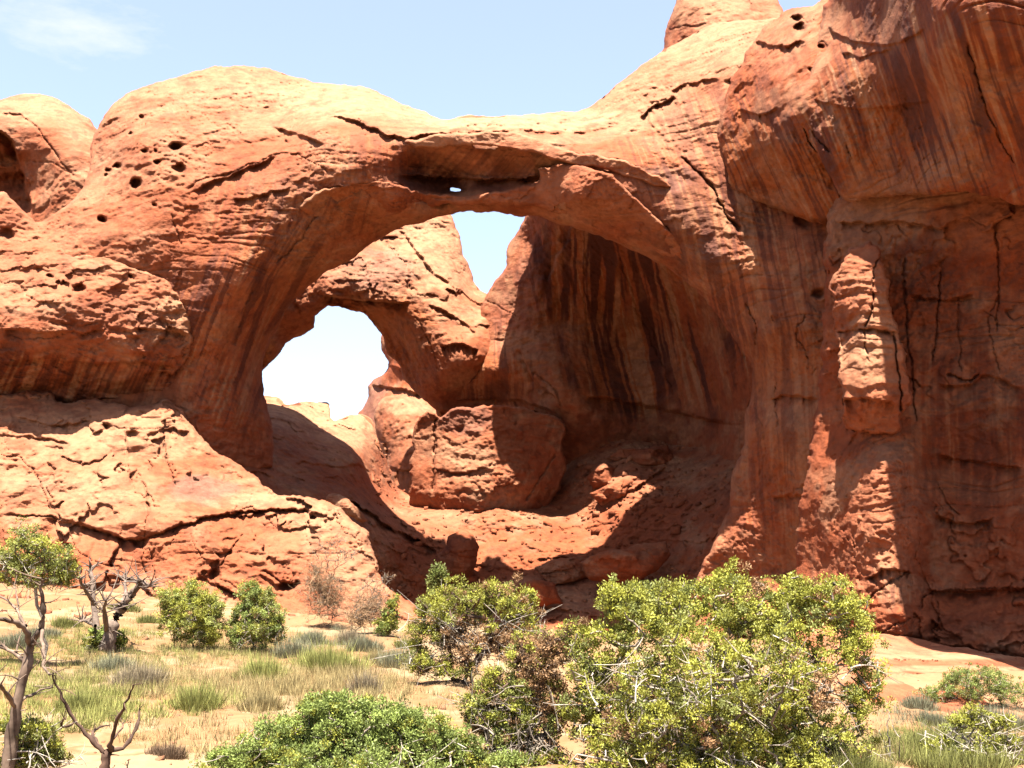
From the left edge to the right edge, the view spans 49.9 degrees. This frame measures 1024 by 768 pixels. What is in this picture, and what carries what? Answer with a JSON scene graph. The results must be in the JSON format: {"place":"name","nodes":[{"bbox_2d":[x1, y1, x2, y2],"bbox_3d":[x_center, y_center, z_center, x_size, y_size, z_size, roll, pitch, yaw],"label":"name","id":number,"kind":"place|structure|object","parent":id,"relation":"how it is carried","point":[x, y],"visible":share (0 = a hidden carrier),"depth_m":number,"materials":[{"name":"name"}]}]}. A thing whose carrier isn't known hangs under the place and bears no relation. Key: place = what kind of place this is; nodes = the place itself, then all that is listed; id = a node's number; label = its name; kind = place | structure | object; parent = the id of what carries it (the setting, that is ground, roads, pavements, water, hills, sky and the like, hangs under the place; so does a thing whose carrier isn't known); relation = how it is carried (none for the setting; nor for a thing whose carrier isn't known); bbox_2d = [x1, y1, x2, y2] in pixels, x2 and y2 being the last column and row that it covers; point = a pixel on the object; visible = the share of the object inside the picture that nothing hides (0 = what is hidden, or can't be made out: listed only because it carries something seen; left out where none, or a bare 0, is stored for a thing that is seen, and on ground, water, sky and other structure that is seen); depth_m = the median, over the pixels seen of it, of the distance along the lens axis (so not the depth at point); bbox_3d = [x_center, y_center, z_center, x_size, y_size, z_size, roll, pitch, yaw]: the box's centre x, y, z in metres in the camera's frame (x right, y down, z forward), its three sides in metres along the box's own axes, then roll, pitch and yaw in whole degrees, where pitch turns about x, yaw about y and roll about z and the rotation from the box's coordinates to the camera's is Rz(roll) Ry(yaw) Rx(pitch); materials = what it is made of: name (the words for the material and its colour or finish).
{"place":"outdoors","nodes":[
{"label":"outdoors","id":0,"kind":"place"},
{"bbox_2d":[0,93,96,221],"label":"rock dome","id":1,"kind":"object","parent":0,"point":[45,145],"visible":0.54,"depth_m":116.39,"materials":[{"name":"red stone"}]},
{"bbox_2d":[358,335,435,494],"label":"butte","id":2,"kind":"object","parent":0,"point":[396,407],"visible":0.32,"depth_m":147.01,"materials":[{"name":"orange stone"}]},
{"bbox_2d":[0,0,820,420],"label":"sky","id":3,"kind":"structure","parent":0,"point":[444,59],"materials":[{"name":"blue"}]},
{"bbox_2d":[0,583,1023,767],"bbox_3d":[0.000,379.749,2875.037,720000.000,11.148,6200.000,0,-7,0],"label":"ground","id":4,"kind":"structure","parent":0,"point":[132,751],"depth_m":27.00,"materials":[{"name":"beige sand"}]},
{"bbox_2d":[0,624,50,649],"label":"brush","id":5,"kind":"object","parent":4,"relation":"on","point":[10,642],"visible":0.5,"depth_m":33.70,"materials":[{"name":"grey plant"}]},
{"bbox_2d":[0,566,64,767],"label":"dead tree","id":6,"kind":"object","parent":4,"relation":"on","point":[12,731],"visible":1,"depth_m":11.59,"materials":[{"name":"grey wood"}]},
{"bbox_2d":[0,514,81,665],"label":"juniper","id":7,"kind":"object","parent":4,"relation":"on","point":[59,570],"visible":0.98,"depth_m":29.45,"materials":[{"name":"green plant"}]},
{"bbox_2d":[21,623,63,637],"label":"brush","id":8,"kind":"object","parent":4,"relation":"on","point":[48,632],"visible":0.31,"depth_m":36.11,"materials":[{"name":"green plant"}]},
{"bbox_2d":[0,708,87,767],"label":"juniper","id":9,"kind":"object","parent":4,"relation":"on","point":[41,744],"visible":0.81,"depth_m":11.69,"materials":[{"name":"green plant"}]},
{"bbox_2d":[50,614,84,628],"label":"brush","id":10,"kind":"object","parent":4,"relation":"on","point":[61,622],"visible":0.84,"depth_m":41.59,"materials":[{"name":"green plant"}]},
{"bbox_2d":[46,681,110,711],"bbox_3d":[-7.495,5.319,18.974,1.071,0.692,1.087,7,-10,-44],"label":"brush","id":11,"kind":"object","parent":4,"relation":"on","point":[81,698],"visible":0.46,"depth_m":18.89,"materials":[{"name":"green plant"}]},
{"bbox_2d":[52,667,143,767],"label":"dead tree","id":12,"kind":"object","parent":4,"relation":"on","point":[106,754],"visible":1,"depth_m":11.91,"materials":[{"name":"brown wood"}]},
{"bbox_2d":[80,625,129,648],"bbox_3d":[-12.383,7.843,33.587,1.374,1.091,1.878,7,-10,-42],"label":"shrub","id":13,"kind":"object","parent":4,"relation":"on","point":[95,641],"visible":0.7,"depth_m":33.44,"materials":[{"name":"green plant"}]},
{"bbox_2d":[83,647,139,673],"bbox_3d":[-9.689,6.634,26.582,1.490,0.740,1.212,0,-7,0],"label":"brush","id":14,"kind":"object","parent":4,"relation":"on","point":[109,663],"visible":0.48,"depth_m":26.37,"materials":[{"name":"plant"}]},
{"bbox_2d":[58,557,167,652],"bbox_3d":[-12.171,6.886,33.724,3.136,3.204,7.442,2,-8,-18],"label":"dead tree","id":15,"kind":"object","parent":4,"relation":"on","point":[111,628],"visible":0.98,"depth_m":33.21,"materials":[{"name":"grey wood"}]},
{"bbox_2d":[107,599,144,612],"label":"brush","id":16,"kind":"object","parent":4,"relation":"on","point":[135,607],"visible":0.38,"depth_m":48.80,"materials":[{"name":"green plant"}]},
{"bbox_2d":[104,651,175,686],"bbox_3d":[-8.238,6.278,24.424,1.612,0.828,1.321,0,-7,0],"label":"brush","id":17,"kind":"object","parent":4,"relation":"on","point":[149,674],"visible":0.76,"depth_m":24.28,"materials":[{"name":"plant"}]},
{"bbox_2d":[135,611,165,623],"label":"brush","id":18,"kind":"object","parent":4,"relation":"on","point":[149,618],"visible":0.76,"depth_m":44.24,"materials":[{"name":"green plant"}]},
{"bbox_2d":[144,734,190,759],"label":"brush","id":19,"kind":"object","parent":4,"relation":"on","point":[170,752],"visible":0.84,"depth_m":13.52,"materials":[{"name":"brown plant"}]},
{"bbox_2d":[151,576,229,649],"bbox_3d":[-10.264,7.413,35.339,2.380,2.444,1.869,-5,-9,32],"label":"juniper","id":20,"kind":"object","parent":4,"relation":"on","point":[205,623],"visible":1,"depth_m":35.14,"materials":[{"name":"green plant"}]},
{"bbox_2d":[167,666,231,711],"bbox_3d":[-5.694,5.530,20.171,1.201,0.881,1.098,0,-7,0],"label":"brush","id":21,"kind":"object","parent":4,"relation":"on","point":[190,696],"visible":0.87,"depth_m":19.99,"materials":[{"name":"green plant"}]},
{"bbox_2d":[0,593,425,634],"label":"talus","id":22,"kind":"structure","parent":4,"relation":"on","point":[142,602],"depth_m":50.72,"materials":[{"name":"red stone"}]},
{"bbox_2d":[221,578,289,652],"bbox_3d":[-8.308,7.540,35.669,2.230,2.577,1.768,0,-7,0],"label":"juniper","id":23,"kind":"object","parent":4,"relation":"on","point":[248,608],"visible":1,"depth_m":35.45,"materials":[{"name":"green plant"}]},
{"bbox_2d":[237,684,287,711],"bbox_3d":[-4.644,5.807,20.491,0.996,0.596,0.877,7,-10,-44],"label":"brush","id":24,"kind":"object","parent":4,"relation":"on","point":[264,699],"visible":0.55,"depth_m":20.39,"materials":[{"name":"beige plant"}]},
{"bbox_2d":[232,649,293,680],"bbox_3d":[-5.944,6.554,26.164,1.538,0.979,1.507,0,-7,0],"label":"brush","id":25,"kind":"object","parent":4,"relation":"on","point":[260,667],"visible":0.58,"depth_m":26.04,"materials":[{"name":"green plant"}]},
{"bbox_2d":[268,632,316,658],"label":"brush","id":26,"kind":"object","parent":4,"relation":"on","point":[288,648],"visible":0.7,"depth_m":34.83,"materials":[{"name":"grey plant"}]},
{"bbox_2d":[294,625,335,644],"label":"brush","id":27,"kind":"object","parent":4,"relation":"on","point":[315,635],"visible":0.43,"depth_m":39.08,"materials":[{"name":"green plant"}]},
{"bbox_2d":[288,531,359,627],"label":"dry shrub","id":28,"kind":"object","parent":4,"relation":"on","point":[322,589],"visible":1,"depth_m":46.78,"materials":[{"name":"brown plant"}]},
{"bbox_2d":[286,633,375,670],"bbox_3d":[-4.653,6.844,28.465,2.480,1.140,2.087,0,-7,0],"label":"brush","id":29,"kind":"object","parent":4,"relation":"on","point":[329,656],"visible":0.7,"depth_m":28.29,"materials":[{"name":"green plant"}]},
{"bbox_2d":[331,621,366,644],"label":"brush","id":30,"kind":"object","parent":4,"relation":"on","point":[345,634],"visible":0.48,"depth_m":39.90,"materials":[{"name":"beige plant"}]},
{"bbox_2d":[187,686,537,767],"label":"juniper","id":31,"kind":"object","parent":4,"relation":"on","point":[291,743],"visible":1,"depth_m":12.40,"materials":[{"name":"green plant"}]},
{"bbox_2d":[341,663,386,693],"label":"brush","id":32,"kind":"object","parent":4,"relation":"on","point":[362,681],"visible":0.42,"depth_m":23.91,"materials":[{"name":"beige plant"}]},
{"bbox_2d":[342,631,385,651],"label":"brush","id":33,"kind":"object","parent":4,"relation":"on","point":[367,643],"visible":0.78,"depth_m":37.50,"materials":[{"name":"grey plant"}]},
{"bbox_2d":[336,571,405,633],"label":"dry shrub","id":34,"kind":"object","parent":4,"relation":"on","point":[368,606],"visible":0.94,"depth_m":44.76,"materials":[{"name":"brown plant"}]},
{"bbox_2d":[363,647,391,662],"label":"brush","id":35,"kind":"object","parent":4,"relation":"on","point":[371,653],"visible":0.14,"depth_m":33.73,"materials":[{"name":"beige plant"}]},
{"bbox_2d":[371,591,400,636],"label":"juniper","id":36,"kind":"object","parent":4,"relation":"on","point":[386,624],"visible":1,"depth_m":44.22,"materials":[{"name":"green plant"}]},
{"bbox_2d":[372,642,416,669],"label":"brush","id":37,"kind":"object","parent":4,"relation":"on","point":[390,658],"visible":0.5,"depth_m":33.01,"materials":[{"name":"grey plant"}]},
{"bbox_2d":[389,634,418,649],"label":"brush","id":38,"kind":"object","parent":4,"relation":"on","point":[399,643],"visible":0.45,"depth_m":39.70,"materials":[{"name":"green plant"}]},
{"bbox_2d":[0,17,827,640],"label":"sandstone arch","id":39,"kind":"structure","parent":4,"relation":"on","point":[182,251],"depth_m":79.08,"materials":[{"name":"orange stone"}]},
{"bbox_2d":[662,0,782,51],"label":"rock outcrop","id":40,"kind":"object","parent":39,"relation":"on","point":[688,18],"visible":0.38,"depth_m":109.58,"materials":[{"name":"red stone"}]},
{"bbox_2d":[425,559,451,588],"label":"shrub","id":41,"kind":"object","parent":4,"relation":"on","point":[437,574],"visible":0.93,"depth_m":78.54,"materials":[{"name":"green plant"}]},
{"bbox_2d":[369,572,558,686],"bbox_3d":[-1.049,5.818,25.530,4.515,2.944,2.198,0,-7,0],"label":"juniper","id":42,"kind":"object","parent":4,"relation":"on","point":[434,619],"visible":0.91,"depth_m":25.30,"materials":[{"name":"green plant"}]},
{"bbox_2d":[1,632,1005,767],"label":"pebbles","id":43,"kind":"object","parent":4,"relation":"on","point":[163,756],"visible":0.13,"depth_m":18.93,"materials":[{"name":"red stone"}]},
{"bbox_2d":[0,604,1023,767],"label":"dry grass","id":44,"kind":"structure","parent":4,"relation":"on","point":[923,758],"depth_m":22.83,"materials":[{"name":"beige plant"}]},
{"bbox_2d":[437,614,592,766],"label":"juniper","id":45,"kind":"object","parent":4,"relation":"on","point":[514,720],"visible":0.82,"depth_m":13.12,"materials":[{"name":"green plant"}]},
{"bbox_2d":[543,555,898,767],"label":"juniper","id":46,"kind":"object","parent":4,"relation":"on","point":[646,734],"visible":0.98,"depth_m":12.73,"materials":[{"name":"green plant"}]},
{"bbox_2d":[825,740,901,767],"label":"brush","id":47,"kind":"object","parent":4,"relation":"on","point":[869,762],"visible":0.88,"depth_m":12.44,"materials":[{"name":"green plant"}]},
{"bbox_2d":[717,0,1023,657],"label":"cliff","id":48,"kind":"structure","parent":4,"relation":"on","point":[883,140],"depth_m":60.34,"materials":[{"name":"red stone"}]},
{"bbox_2d":[879,711,900,759],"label":"bare stems","id":49,"kind":"object","parent":4,"relation":"on","point":[889,745],"visible":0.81,"depth_m":13.20,"materials":[{"name":"beige plant"}]},
{"bbox_2d":[796,626,1023,711],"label":"slickrock apron","id":50,"kind":"object","parent":4,"relation":"on","point":[907,656],"visible":0.28,"depth_m":48.96,"materials":[{"name":"orange stone"}]},
{"bbox_2d":[912,661,1023,706],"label":"juniper","id":51,"kind":"object","parent":50,"relation":"on","point":[1004,683],"visible":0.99,"depth_m":39.69,"materials":[{"name":"green plant"}]},
{"bbox_2d":[896,691,942,710],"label":"brush","id":52,"kind":"object","parent":4,"relation":"on","point":[915,701],"visible":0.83,"depth_m":38.48,"materials":[{"name":"plant"}]},
{"bbox_2d":[910,708,946,725],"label":"brush","id":53,"kind":"object","parent":4,"relation":"on","point":[933,717],"visible":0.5,"depth_m":22.38,"materials":[{"name":"grey plant"}]},
{"bbox_2d":[891,724,972,751],"bbox_3d":[6.385,5.336,16.716,1.304,0.571,1.142,0,-7,0],"label":"brush","id":54,"kind":"object","parent":4,"relation":"on","point":[918,741],"visible":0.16,"depth_m":16.69,"materials":[{"name":"green plant"}]},
{"bbox_2d":[917,700,1023,760],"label":"juniper","id":55,"kind":"object","parent":4,"relation":"on","point":[957,723],"visible":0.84,"depth_m":13.51,"materials":[{"name":"green plant"}]},
{"bbox_2d":[957,700,1023,730],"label":"brush","id":56,"kind":"object","parent":4,"relation":"on","point":[1018,720],"visible":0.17,"depth_m":22.92,"materials":[{"name":"green plant"}]},
{"bbox_2d":[990,727,1023,747],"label":"brush","id":57,"kind":"object","parent":4,"relation":"on","point":[1015,736],"visible":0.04,"depth_m":16.56,"materials":[{"name":"green plant"}]},
{"bbox_2d":[1005,738,1023,762],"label":"bare stems","id":58,"kind":"object","parent":4,"relation":"on","point":[1015,750],"visible":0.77,"depth_m":13.11,"materials":[{"name":"grey plant"}]},
{"bbox_2d":[244,396,790,636],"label":"bowl floor","id":59,"kind":"structure","parent":0,"point":[319,453],"depth_m":97.56,"materials":[{"name":"red stone"}]},
{"bbox_2d":[325,493,367,522],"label":"rock slab","id":60,"kind":"object","parent":59,"relation":"on","point":[348,507],"visible":0.82,"depth_m":83.15,"materials":[{"name":"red stone"}]},
{"bbox_2d":[436,530,478,584],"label":"boulder","id":61,"kind":"object","parent":59,"relation":"on","point":[457,555],"visible":0.73,"depth_m":91.93,"materials":[{"name":"red stone"}]},
{"bbox_2d":[408,405,566,512],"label":"boulder","id":62,"kind":"object","parent":59,"relation":"on","point":[481,458],"visible":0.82,"depth_m":104.58,"materials":[{"name":"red stone"}]},
{"bbox_2d":[516,579,562,606],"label":"boulder","id":63,"kind":"object","parent":59,"relation":"on","point":[547,593],"visible":0.57,"depth_m":84.94,"materials":[{"name":"red stone"}]},
{"bbox_2d":[374,439,736,604],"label":"rubble","id":64,"kind":"object","parent":59,"relation":"on","point":[674,531],"visible":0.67,"depth_m":98.38,"materials":[{"name":"red stone"}]},
{"bbox_2d":[535,556,586,584],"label":"boulder","id":65,"kind":"object","parent":59,"relation":"on","point":[562,570],"visible":0.79,"depth_m":90.78,"materials":[{"name":"red stone"}]},
{"bbox_2d":[436,216,751,464],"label":"alcove wall","id":66,"kind":"structure","parent":59,"relation":"on","point":[596,342],"depth_m":109.35,"materials":[{"name":"red stone"}]},
{"bbox_2d":[262,215,495,411],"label":"sandstone arch","id":67,"kind":"structure","parent":66,"relation":"attached to","point":[415,295],"depth_m":117.21,"materials":[{"name":"orange stone"}]},
{"bbox_2d":[587,462,615,488],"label":"boulder","id":68,"kind":"object","parent":59,"relation":"on","point":[600,474],"visible":0.98,"depth_m":104.04,"materials":[{"name":"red stone"}]},
{"bbox_2d":[590,476,638,505],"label":"boulder","id":69,"kind":"object","parent":59,"relation":"on","point":[610,492],"visible":1,"depth_m":101.24,"materials":[{"name":"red stone"}]},
{"bbox_2d":[580,541,670,586],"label":"boulder","id":70,"kind":"object","parent":59,"relation":"on","point":[641,561],"visible":0.96,"depth_m":86.39,"materials":[{"name":"red stone"}]},
{"bbox_2d":[605,445,673,465],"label":"boulder","id":71,"kind":"object","parent":59,"relation":"on","point":[656,455],"visible":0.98,"depth_m":105.06,"materials":[{"name":"red stone"}]}
]}

